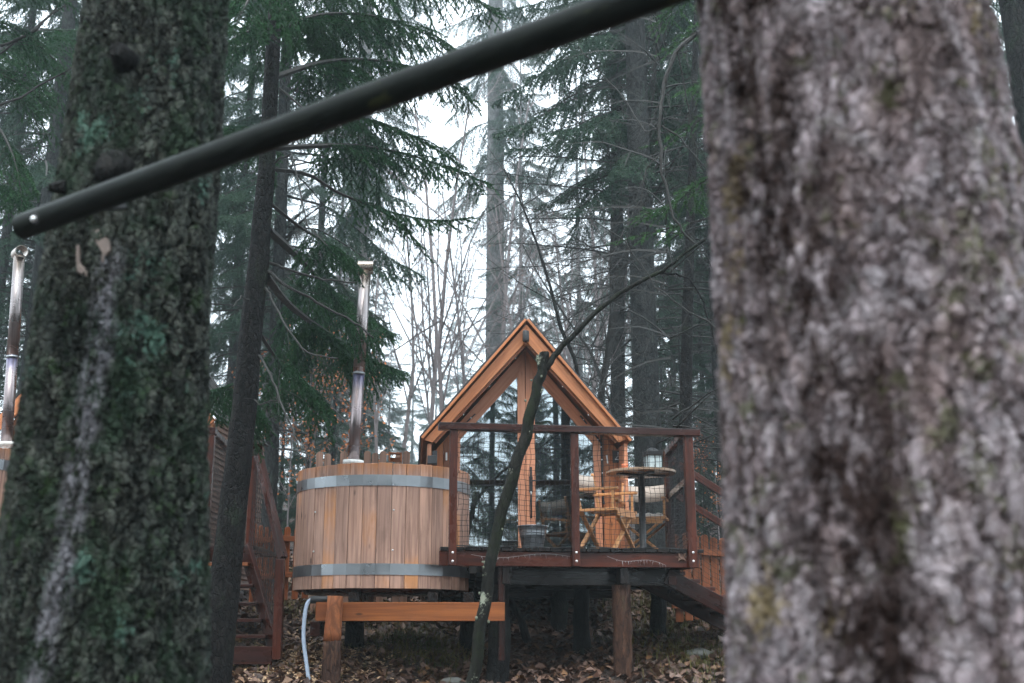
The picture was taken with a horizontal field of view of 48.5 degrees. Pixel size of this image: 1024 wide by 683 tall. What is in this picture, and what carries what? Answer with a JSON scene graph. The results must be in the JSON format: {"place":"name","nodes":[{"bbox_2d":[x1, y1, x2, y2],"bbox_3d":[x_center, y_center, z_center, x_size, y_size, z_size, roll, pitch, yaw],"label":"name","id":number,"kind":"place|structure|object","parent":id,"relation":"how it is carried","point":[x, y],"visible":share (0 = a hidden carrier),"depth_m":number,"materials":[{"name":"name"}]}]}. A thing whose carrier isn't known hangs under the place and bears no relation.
{"place":"outdoors","nodes":[
{"label":"outdoors","id":0,"kind":"place"},
{"bbox_2d":[343,261,372,463],"bbox_3d":[-1.674,0.207,12.430,0.266,2.284,0.223,0,-14,0],"label":"stove flue","id":1,"kind":"object","parent":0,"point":[358,385],"visible":0.77,"depth_m":12.34,"materials":[{"name":"metal"}]},
{"bbox_2d":[231,486,726,682],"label":"ground","id":2,"kind":"structure","parent":0,"point":[515,656],"depth_m":12.64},
{"bbox_2d":[0,448,9,514],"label":"hot tub","id":3,"kind":"object","parent":2,"relation":"on","point":[4,457],"visible":0.05,"depth_m":11.85,"materials":[{"name":"brown wood"}]},
{"bbox_2d":[0,245,27,447],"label":"stove flue","id":4,"kind":"object","parent":3,"relation":"on","point":[12,357],"visible":0.95,"depth_m":12.43,"materials":[{"name":"metal"}]},
{"bbox_2d":[0,251,34,448],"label":"young spruce","id":5,"kind":"object","parent":2,"relation":"on","point":[20,341],"visible":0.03,"depth_m":20.70,"materials":[{"name":"green plant"}]},
{"bbox_2d":[0,74,43,437],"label":"spruce tree","id":6,"kind":"object","parent":2,"relation":"on","point":[23,319],"depth_m":55.41,"materials":[{"name":"green plant"}]},
{"bbox_2d":[0,0,77,233],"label":"spruce tree","id":7,"kind":"object","parent":2,"relation":"on","point":[22,44],"visible":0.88,"depth_m":10.31,"materials":[{"name":"green plant"}]},
{"bbox_2d":[0,0,79,430],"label":"spruce tree","id":8,"kind":"object","parent":2,"relation":"on","point":[27,267],"visible":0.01,"depth_m":25.32,"materials":[{"name":"green plant"}]},
{"bbox_2d":[0,0,80,441],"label":"spruce tree","id":9,"kind":"object","parent":2,"relation":"on","point":[44,176],"visible":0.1,"depth_m":19.31,"materials":[{"name":"green plant"}]},
{"bbox_2d":[0,3,81,395],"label":"spruce tree","id":10,"kind":"object","parent":2,"relation":"on","point":[5,233],"visible":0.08,"depth_m":21.18,"materials":[{"name":"green plant"}]},
{"bbox_2d":[0,0,229,682],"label":"spruce tree","id":11,"kind":"object","parent":2,"relation":"on","point":[105,546],"visible":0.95,"depth_m":3.45,"materials":[{"name":"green plant"}]},
{"bbox_2d":[0,377,267,590],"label":"timber cabin","id":12,"kind":"object","parent":2,"relation":"on","point":[224,431],"visible":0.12,"depth_m":13.87,"materials":[{"name":"brown wood"}]},
{"bbox_2d":[210,23,255,373],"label":"spruce tree","id":13,"kind":"object","parent":2,"relation":"on","point":[230,87],"visible":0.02,"depth_m":37.08,"materials":[{"name":"green plant"}]},
{"bbox_2d":[207,427,276,571],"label":"wooden deck","id":14,"kind":"structure","parent":2,"relation":"on","point":[218,438],"depth_m":12.29,"materials":[{"name":"wood"}]},
{"bbox_2d":[209,436,287,663],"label":"wooden stairs","id":15,"kind":"structure","parent":2,"relation":"on","point":[271,624],"depth_m":11.55,"materials":[{"name":"wood"}]},
{"bbox_2d":[210,230,305,518],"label":"young spruce","id":16,"kind":"object","parent":2,"relation":"on","point":[217,351],"visible":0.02,"depth_m":27.58,"materials":[{"name":"green plant"}]},
{"bbox_2d":[222,320,297,523],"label":"young spruce","id":17,"kind":"object","parent":2,"relation":"on","point":[281,501],"visible":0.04,"depth_m":22.10,"materials":[{"name":"green plant"}]},
{"bbox_2d":[249,524,276,601],"bbox_3d":[-3.103,2.815,14.396,0.067,1.026,0.742,-5,-15,20],"label":"picket fence","id":18,"kind":"object","parent":2,"relation":"on","point":[259,567],"visible":0.24,"depth_m":14.38,"materials":[{"name":"brown wood"}]},
{"bbox_2d":[211,1,333,425],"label":"spruce tree","id":19,"kind":"object","parent":2,"relation":"on","point":[220,252],"visible":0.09,"depth_m":26.37,"materials":[{"name":"green plant"}]},
{"bbox_2d":[209,47,338,437],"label":"spruce tree","id":20,"kind":"object","parent":2,"relation":"on","point":[242,95],"visible":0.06,"depth_m":34.65,"materials":[{"name":"green plant"}]},
{"bbox_2d":[226,349,341,526],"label":"beech tree","id":21,"kind":"object","parent":2,"relation":"on","point":[288,494],"visible":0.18,"depth_m":20.99,"materials":[{"name":"orange plant"}]},
{"bbox_2d":[260,292,329,531],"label":"young spruce","id":22,"kind":"object","parent":2,"relation":"on","point":[282,480],"visible":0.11,"depth_m":25.09,"materials":[{"name":"green plant"}]},
{"bbox_2d":[283,527,307,599],"bbox_3d":[-2.690,2.894,14.938,0.805,0.987,0.067,12,-19,-40],"label":"picket fence","id":23,"kind":"object","parent":2,"relation":"on","point":[288,538],"visible":0.23,"depth_m":14.77,"materials":[{"name":"brown wood"}]},
{"bbox_2d":[279,232,319,482],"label":"spruce tree","id":24,"kind":"object","parent":2,"relation":"on","point":[296,413],"visible":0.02,"depth_m":82.78,"materials":[{"name":"green plant"}]},
{"bbox_2d":[278,371,337,535],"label":"young spruce","id":25,"kind":"object","parent":2,"relation":"on","point":[293,510],"visible":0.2,"depth_m":23.94,"materials":[{"name":"green plant"}]},
{"bbox_2d":[209,0,433,571],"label":"spruce tree","id":26,"kind":"object","parent":2,"relation":"on","point":[235,199],"visible":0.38,"depth_m":18.93,"materials":[{"name":"green plant"}]},
{"bbox_2d":[260,320,396,487],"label":"beech tree","id":27,"kind":"object","parent":2,"relation":"on","point":[308,442],"visible":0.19,"depth_m":18.82,"materials":[{"name":"orange plant"}]},
{"bbox_2d":[279,267,384,501],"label":"young spruce","id":28,"kind":"object","parent":2,"relation":"on","point":[339,440],"visible":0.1,"depth_m":30.32,"materials":[{"name":"green plant"}]},
{"bbox_2d":[261,0,403,466],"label":"spruce tree","id":29,"kind":"object","parent":2,"relation":"on","point":[318,190],"visible":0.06,"depth_m":37.12,"materials":[{"name":"green plant"}]},
{"bbox_2d":[232,621,442,682],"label":"fallen leaves","id":30,"kind":"object","parent":2,"relation":"on","point":[264,679],"visible":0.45,"depth_m":11.38,"materials":[{"name":"plant"}]},
{"bbox_2d":[307,64,393,443],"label":"spruce tree","id":31,"kind":"object","parent":2,"relation":"on","point":[369,410],"visible":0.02,"depth_m":43.76,"materials":[{"name":"green plant"}]},
{"bbox_2d":[306,332,395,460],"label":"beech tree","id":32,"kind":"object","parent":2,"relation":"on","point":[363,426],"visible":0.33,"depth_m":18.13,"materials":[{"name":"orange plant"}]},
{"bbox_2d":[208,0,506,682],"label":"spruce tree","id":33,"kind":"object","parent":2,"relation":"on","point":[287,23],"visible":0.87,"depth_m":10.92,"materials":[{"name":"green plant"}]},
{"bbox_2d":[292,112,425,459],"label":"bare tree","id":34,"kind":"object","parent":2,"relation":"on","point":[372,284],"visible":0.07,"depth_m":39.42,"materials":[{"name":"grey wood"}]},
{"bbox_2d":[310,451,409,624],"bbox_3d":[-1.763,2.494,14.418,1.614,2.255,0.067,2,-14,-8],"label":"picket fence","id":35,"kind":"object","parent":2,"relation":"on","point":[367,457],"visible":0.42,"depth_m":14.62,"materials":[{"name":"brown wood"}]},
{"bbox_2d":[332,352,406,465],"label":"young spruce","id":36,"kind":"object","parent":2,"relation":"on","point":[380,424],"visible":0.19,"depth_m":33.29,"materials":[{"name":"green plant"}]},
{"bbox_2d":[306,0,435,458],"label":"spruce tree","id":37,"kind":"object","parent":2,"relation":"on","point":[404,6],"visible":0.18,"depth_m":38.32,"materials":[{"name":"green plant"}]},
{"bbox_2d":[338,286,409,463],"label":"young spruce","id":38,"kind":"object","parent":2,"relation":"on","point":[391,433],"visible":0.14,"depth_m":62.86,"materials":[{"name":"green plant"}]},
{"bbox_2d":[307,175,444,452],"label":"bare tree","id":39,"kind":"object","parent":2,"relation":"on","point":[376,422],"visible":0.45,"depth_m":28.31,"materials":[{"name":"grey wood"}]},
{"bbox_2d":[365,260,400,450],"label":"spruce tree","id":40,"kind":"object","parent":2,"relation":"on","point":[383,407],"visible":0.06,"depth_m":100.72,"materials":[{"name":"green plant"}]},
{"bbox_2d":[369,345,417,462],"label":"young spruce","id":41,"kind":"object","parent":2,"relation":"on","point":[391,417],"visible":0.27,"depth_m":62.80,"materials":[{"name":"green plant"}]},
{"bbox_2d":[257,2,539,451],"bbox_3d":[-2.616,-2.652,27.692,7.987,14.237,5.864,0,-14,0],"label":"bare tree","id":42,"kind":"object","parent":2,"relation":"on","point":[440,357],"visible":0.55,"depth_m":26.73,"materials":[{"name":"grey plant"}]},
{"bbox_2d":[381,334,430,464],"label":"young spruce","id":43,"kind":"object","parent":2,"relation":"on","point":[411,435],"visible":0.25,"depth_m":80.90,"materials":[{"name":"green plant"}]},
{"bbox_2d":[310,592,504,682],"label":"tub support","id":44,"kind":"object","parent":2,"relation":"on","point":[356,611],"visible":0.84,"depth_m":11.17,"materials":[{"name":"brown wood"}]},
{"bbox_2d":[301,596,327,679],"bbox_3d":[-1.898,2.939,11.096,0.305,0.901,0.180,12,-18,-39],"label":"drain hose","id":45,"kind":"object","parent":44,"relation":"hanging from","point":[313,599],"visible":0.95,"depth_m":11.08,"materials":[{"name":"white plastic"}]},
{"bbox_2d":[292,463,469,596],"bbox_3d":[-1.389,2.068,12.237,1.868,1.280,1.868,0,-14,0],"label":"hot tub","id":46,"kind":"object","parent":44,"relation":"on","point":[376,529],"visible":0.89,"depth_m":11.46,"materials":[{"name":"brown wood"}]},
{"bbox_2d":[389,452,401,461],"bbox_3d":[-1.352,1.340,13.174,0.150,0.100,0.100,1,-14,-4],"label":"tub headrest","id":47,"kind":"object","parent":46,"relation":"on","point":[395,459],"visible":1,"depth_m":13.18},
{"bbox_2d":[368,221,491,424],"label":"bare tree","id":48,"kind":"object","parent":2,"relation":"on","point":[425,386],"visible":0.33,"depth_m":42.61,"materials":[{"name":"grey wood"}]},
{"bbox_2d":[410,346,456,464],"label":"young spruce","id":49,"kind":"object","parent":2,"relation":"on","point":[422,415],"visible":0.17,"depth_m":77.05,"materials":[{"name":"green plant"}]},
{"bbox_2d":[341,57,543,463],"bbox_3d":[-2.540,-2.604,39.325,8.925,16.094,6.217,-13,-19,42],"label":"bare tree","id":50,"kind":"object","parent":2,"relation":"on","point":[410,386],"visible":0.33,"depth_m":38.83,"materials":[{"name":"grey plant"}]},
{"bbox_2d":[352,112,548,391],"bbox_3d":[-1.955,-1.440,36.249,7.756,13.132,4.683,10,-18,-35],"label":"bare tree","id":51,"kind":"object","parent":2,"relation":"on","point":[462,349],"visible":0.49,"depth_m":36.53,"materials":[{"name":"plant"}]},
{"bbox_2d":[441,677,465,682],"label":"stone","id":52,"kind":"object","parent":2,"relation":"on","point":[454,679],"visible":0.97,"depth_m":11.36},
{"bbox_2d":[443,351,468,407],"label":"young spruce","id":53,"kind":"object","parent":2,"relation":"on","point":[454,392],"visible":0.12,"depth_m":69.29,"materials":[{"name":"green plant"}]},
{"bbox_2d":[442,263,475,405],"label":"spruce tree","id":54,"kind":"object","parent":2,"relation":"on","point":[452,381],"visible":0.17,"depth_m":102.68,"materials":[{"name":"green plant"}]},
{"bbox_2d":[349,1,580,390],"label":"bare tree","id":55,"kind":"object","parent":2,"relation":"on","point":[507,269],"visible":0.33,"depth_m":37.28,"materials":[{"name":"grey plant"}]},
{"bbox_2d":[231,541,726,682],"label":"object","id":56,"kind":"object","parent":2,"relation":"on","point":[523,671],"depth_m":12.33,"materials":[{"name":"plant"}]},
{"bbox_2d":[234,567,725,682],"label":"fallen leaves","id":57,"kind":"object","parent":2,"relation":"on","point":[442,658],"depth_m":12.47,"materials":[{"name":"plant"}]},
{"bbox_2d":[358,1,606,424],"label":"bare tree","id":58,"kind":"object","parent":2,"relation":"on","point":[434,364],"visible":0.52,"depth_m":31.49,"materials":[{"name":"grey plant"}]},
{"bbox_2d":[414,0,559,408],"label":"spruce tree","id":59,"kind":"object","parent":2,"relation":"on","point":[492,114],"visible":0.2,"depth_m":47.42,"materials":[{"name":"green plant"}]},
{"bbox_2d":[417,138,609,406],"bbox_3d":[-0.337,-0.958,31.574,4.170,11.693,6.906,13,-19,-43],"label":"bare tree","id":60,"kind":"object","parent":2,"relation":"on","point":[505,284],"visible":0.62,"depth_m":31.52,"materials":[{"name":"grey wood"}]},
{"bbox_2d":[466,0,576,392],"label":"spruce tree","id":61,"kind":"object","parent":2,"relation":"on","point":[534,286],"visible":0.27,"depth_m":44.59,"materials":[{"name":"green plant"}]},
{"bbox_2d":[418,318,632,578],"bbox_3d":[0.033,1.601,15.184,2.560,3.050,3.565,1,-14,-5],"label":"timber cabin","id":62,"kind":"object","parent":2,"relation":"on","point":[568,396],"visible":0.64,"depth_m":14.12,"materials":[{"name":"brown wood"}]},
{"bbox_2d":[470,481,485,546],"bbox_3d":[-0.414,2.185,13.911,0.181,0.953,0.040,1,-14,-5],"label":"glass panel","id":63,"kind":"object","parent":62,"relation":"on","point":[481,496],"visible":0.58,"depth_m":13.91,"materials":[{"name":"clear glass"}]},
{"bbox_2d":[458,350,525,547],"bbox_3d":[-0.270,1.359,13.911,0.880,2.595,0.050,1,-14,-5],"label":"door","id":64,"kind":"structure","parent":62,"relation":"in","point":[517,369],"depth_m":14.05,"materials":[{"name":"brown wood"}]},
{"bbox_2d":[525,350,602,546],"bbox_3d":[0.638,1.364,13.931,0.934,2.595,0.167,1,-14,-5],"label":"door","id":65,"kind":"structure","parent":62,"relation":"in","point":[531,369],"depth_m":14.04,"materials":[{"name":"brown wood"}]},
{"bbox_2d":[373,113,678,485],"bbox_3d":[0.156,-0.201,16.345,4.514,7.559,2.860,0,-14,0],"label":"tree","id":66,"kind":"object","parent":2,"relation":"on","point":[569,347],"visible":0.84,"depth_m":16.68,"materials":[{"name":"plant"}]},
{"bbox_2d":[525,231,561,338],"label":"spruce tree","id":67,"kind":"object","parent":2,"relation":"on","point":[544,301],"visible":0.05,"depth_m":78.82,"materials":[{"name":"green plant"}]},
{"bbox_2d":[500,212,608,383],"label":"bare tree","id":68,"kind":"object","parent":2,"relation":"on","point":[564,296],"visible":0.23,"depth_m":42.36,"materials":[{"name":"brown wood"}]},
{"bbox_2d":[418,422,703,682],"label":"wooden deck","id":69,"kind":"structure","parent":2,"relation":"on","point":[574,575],"depth_m":11.70,"materials":[{"name":"brown wood"}]},
{"bbox_2d":[517,524,547,547],"bbox_3d":[0.226,2.187,12.560,0.342,0.318,0.330,0,-14,0],"label":"zinc bucket","id":70,"kind":"object","parent":69,"relation":"on","point":[538,538],"visible":0.77,"depth_m":12.45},
{"bbox_2d":[505,519,582,546],"bbox_3d":[0.394,2.590,14.684,1.022,0.549,0.410,1,-14,-5],"label":"bench","id":71,"kind":"object","parent":69,"relation":"on","point":[513,530],"visible":0.2,"depth_m":14.54,"materials":[{"name":"brown wood"}]},
{"bbox_2d":[579,473,637,547],"bbox_3d":[0.998,1.835,12.345,0.560,0.908,0.590,-7,-16,27],"label":"folding chair","id":72,"kind":"object","parent":69,"relation":"on","point":[594,488],"visible":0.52,"depth_m":12.29,"materials":[{"name":"brown wood"}]},
{"bbox_2d":[606,467,675,546],"bbox_3d":[1.456,1.916,12.725,0.783,0.925,0.780,0,-14,0],"label":"round table","id":73,"kind":"object","parent":69,"relation":"on","point":[639,475],"visible":0.64,"depth_m":12.71,"materials":[{"name":"brown wood"}]},
{"bbox_2d":[642,447,662,466],"bbox_3d":[1.603,1.352,12.971,0.188,0.285,0.188,3,-15,-12],"label":"lantern","id":74,"kind":"object","parent":73,"relation":"on","point":[655,461],"visible":0.56,"depth_m":12.90,"materials":[{"name":"glass"}]},
{"bbox_2d":[614,483,668,548],"bbox_3d":[1.530,2.064,13.247,0.590,0.908,0.560,-4,-15,14],"label":"folding chair","id":75,"kind":"object","parent":69,"relation":"on","point":[658,520],"visible":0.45,"depth_m":13.31,"materials":[{"name":"brown wood"}]},
{"bbox_2d":[544,289,606,401],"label":"young spruce","id":76,"kind":"object","parent":2,"relation":"on","point":[584,374],"visible":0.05,"depth_m":57.73,"materials":[{"name":"green plant"}]},
{"bbox_2d":[541,49,627,400],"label":"spruce tree","id":77,"kind":"object","parent":2,"relation":"on","point":[596,240],"visible":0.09,"depth_m":52.91,"materials":[{"name":"green plant"}]},
{"bbox_2d":[492,1,677,391],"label":"bare tree","id":78,"kind":"object","parent":2,"relation":"on","point":[597,324],"visible":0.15,"depth_m":35.27,"materials":[{"name":"grey plant"}]},
{"bbox_2d":[491,174,679,395],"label":"bare tree","id":79,"kind":"object","parent":2,"relation":"on","point":[579,316],"visible":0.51,"depth_m":19.38,"materials":[{"name":"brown wood"}]},
{"bbox_2d":[466,238,716,682],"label":"dead tree","id":80,"kind":"object","parent":2,"relation":"on","point":[544,361],"visible":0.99,"depth_m":8.98,"materials":[{"name":"wood"}]},
{"bbox_2d":[465,0,720,486],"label":"spruce tree","id":81,"kind":"object","parent":2,"relation":"on","point":[544,11],"visible":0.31,"depth_m":20.96,"materials":[{"name":"green plant"}]},
{"bbox_2d":[471,0,722,548],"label":"spruce tree","id":82,"kind":"object","parent":2,"relation":"on","point":[634,169],"visible":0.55,"depth_m":17.96,"materials":[{"name":"green plant"}]},
{"bbox_2d":[494,1,709,402],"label":"bare tree","id":83,"kind":"object","parent":2,"relation":"on","point":[614,311],"visible":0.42,"depth_m":18.47,"materials":[{"name":"brown plant"}]},
{"bbox_2d":[505,26,707,411],"bbox_3d":[2.253,-1.155,21.200,3.528,9.894,5.844,4,-15,-16],"label":"bare tree","id":84,"kind":"object","parent":2,"relation":"on","point":[625,281],"visible":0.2,"depth_m":21.70,"materials":[{"name":"grey wood"}]},
{"bbox_2d":[581,169,633,447],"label":"spruce tree","id":85,"kind":"object","parent":2,"relation":"on","point":[626,353],"visible":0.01,"depth_m":72.34,"materials":[{"name":"green plant"}]},
{"bbox_2d":[583,318,633,464],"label":"young spruce","id":86,"kind":"object","parent":2,"relation":"on","point":[609,382],"visible":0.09,"depth_m":36.96,"materials":[{"name":"green plant"}]},
{"bbox_2d":[548,0,722,609],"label":"spruce tree","id":87,"kind":"object","parent":2,"relation":"on","point":[684,414],"visible":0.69,"depth_m":15.63,"materials":[{"name":"green plant"}]},
{"bbox_2d":[566,1,715,343],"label":"spruce tree","id":88,"kind":"object","parent":2,"relation":"on","point":[691,36],"visible":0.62,"depth_m":8.92,"materials":[{"name":"green plant"}]},
{"bbox_2d":[577,0,704,425],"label":"spruce tree","id":89,"kind":"object","parent":2,"relation":"on","point":[601,300],"visible":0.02,"depth_m":37.65,"materials":[{"name":"green plant"}]},
{"bbox_2d":[579,2,723,556],"bbox_3d":[3.488,-6.877,22.261,4.191,22.135,4.875,5,-15,-21],"label":"spruce tree","id":90,"kind":"object","parent":2,"relation":"on","point":[714,365],"visible":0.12,"depth_m":20.86,"materials":[{"name":"green plant"}]},
{"bbox_2d":[596,5,715,502],"bbox_3d":[5.510,-8.674,35.279,5.211,27.864,5.594,-10,-17,35],"label":"spruce tree","id":91,"kind":"object","parent":2,"relation":"on","point":[674,281],"visible":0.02,"depth_m":32.77,"materials":[{"name":"green plant"}]},
{"bbox_2d":[625,1,712,439],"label":"spruce tree","id":92,"kind":"object","parent":2,"relation":"on","point":[674,351],"visible":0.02,"depth_m":29.38,"materials":[{"name":"green plant"}]},
{"bbox_2d":[627,295,716,506],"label":"young spruce","id":93,"kind":"object","parent":2,"relation":"on","point":[664,377],"visible":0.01,"depth_m":30.55,"materials":[{"name":"green plant"}]},
{"bbox_2d":[628,225,716,515],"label":"young spruce","id":94,"kind":"object","parent":2,"relation":"on","point":[703,368],"visible":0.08,"depth_m":27.63,"materials":[{"name":"green plant"}]},
{"bbox_2d":[639,457,726,631],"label":"wooden stairs","id":95,"kind":"structure","parent":2,"relation":"on","point":[693,597],"depth_m":12.87,"materials":[{"name":"wood"}]},
{"bbox_2d":[656,0,715,455],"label":"spruce tree","id":96,"kind":"object","parent":2,"relation":"on","point":[701,306],"visible":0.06,"depth_m":25.35,"materials":[{"name":"green plant"}]},
{"bbox_2d":[658,323,715,531],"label":"young spruce","id":97,"kind":"object","parent":2,"relation":"on","point":[678,397],"visible":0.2,"depth_m":25.40,"materials":[{"name":"green plant"}]},
{"bbox_2d":[673,316,716,546],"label":"young spruce","id":98,"kind":"object","parent":2,"relation":"on","point":[711,440],"visible":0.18,"depth_m":22.19,"materials":[{"name":"green plant"}]},
{"bbox_2d":[671,533,725,621],"bbox_3d":[2.286,2.767,13.369,0.882,1.031,0.067,2,-14,-8],"label":"picket fence","id":99,"kind":"object","parent":2,"relation":"on","point":[679,615],"visible":0.37,"depth_m":13.40,"materials":[{"name":"brown wood"}]},
{"bbox_2d":[686,648,712,658],"bbox_3d":[1.993,3.342,12.151,0.319,0.131,0.200,0,-14,0],"label":"stone","id":100,"kind":"object","parent":2,"relation":"on","point":[697,651],"visible":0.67,"depth_m":12.09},
{"bbox_2d":[693,420,723,579],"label":"beech tree","id":101,"kind":"object","parent":2,"relation":"on","point":[711,497],"visible":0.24,"depth_m":17.07,"materials":[{"name":"orange plant"}]},
{"bbox_2d":[696,0,1023,682],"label":"spruce tree","id":102,"kind":"object","parent":2,"relation":"on","point":[865,186],"visible":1,"depth_m":1.92,"materials":[{"name":"grey plant"}]},
{"bbox_2d":[11,0,689,238],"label":"metal pole","id":103,"kind":"object","parent":102,"relation":"attached to","point":[553,31],"visible":1,"depth_m":2.75,"materials":[{"name":"metal"}]},
{"bbox_2d":[991,0,1012,105],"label":"spruce tree","id":104,"kind":"object","parent":2,"relation":"on","point":[996,7],"visible":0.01,"depth_m":20.34,"materials":[{"name":"grey plant"}]},
{"bbox_2d":[999,0,1023,150],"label":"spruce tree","id":105,"kind":"object","parent":2,"relation":"on","point":[1012,15],"visible":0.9,"depth_m":9.85,"materials":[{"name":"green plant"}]},
{"bbox_2d":[0,0,1014,488],"label":"sky","id":106,"kind":"structure","parent":0,"point":[439,120],"materials":[{"name":"white"}]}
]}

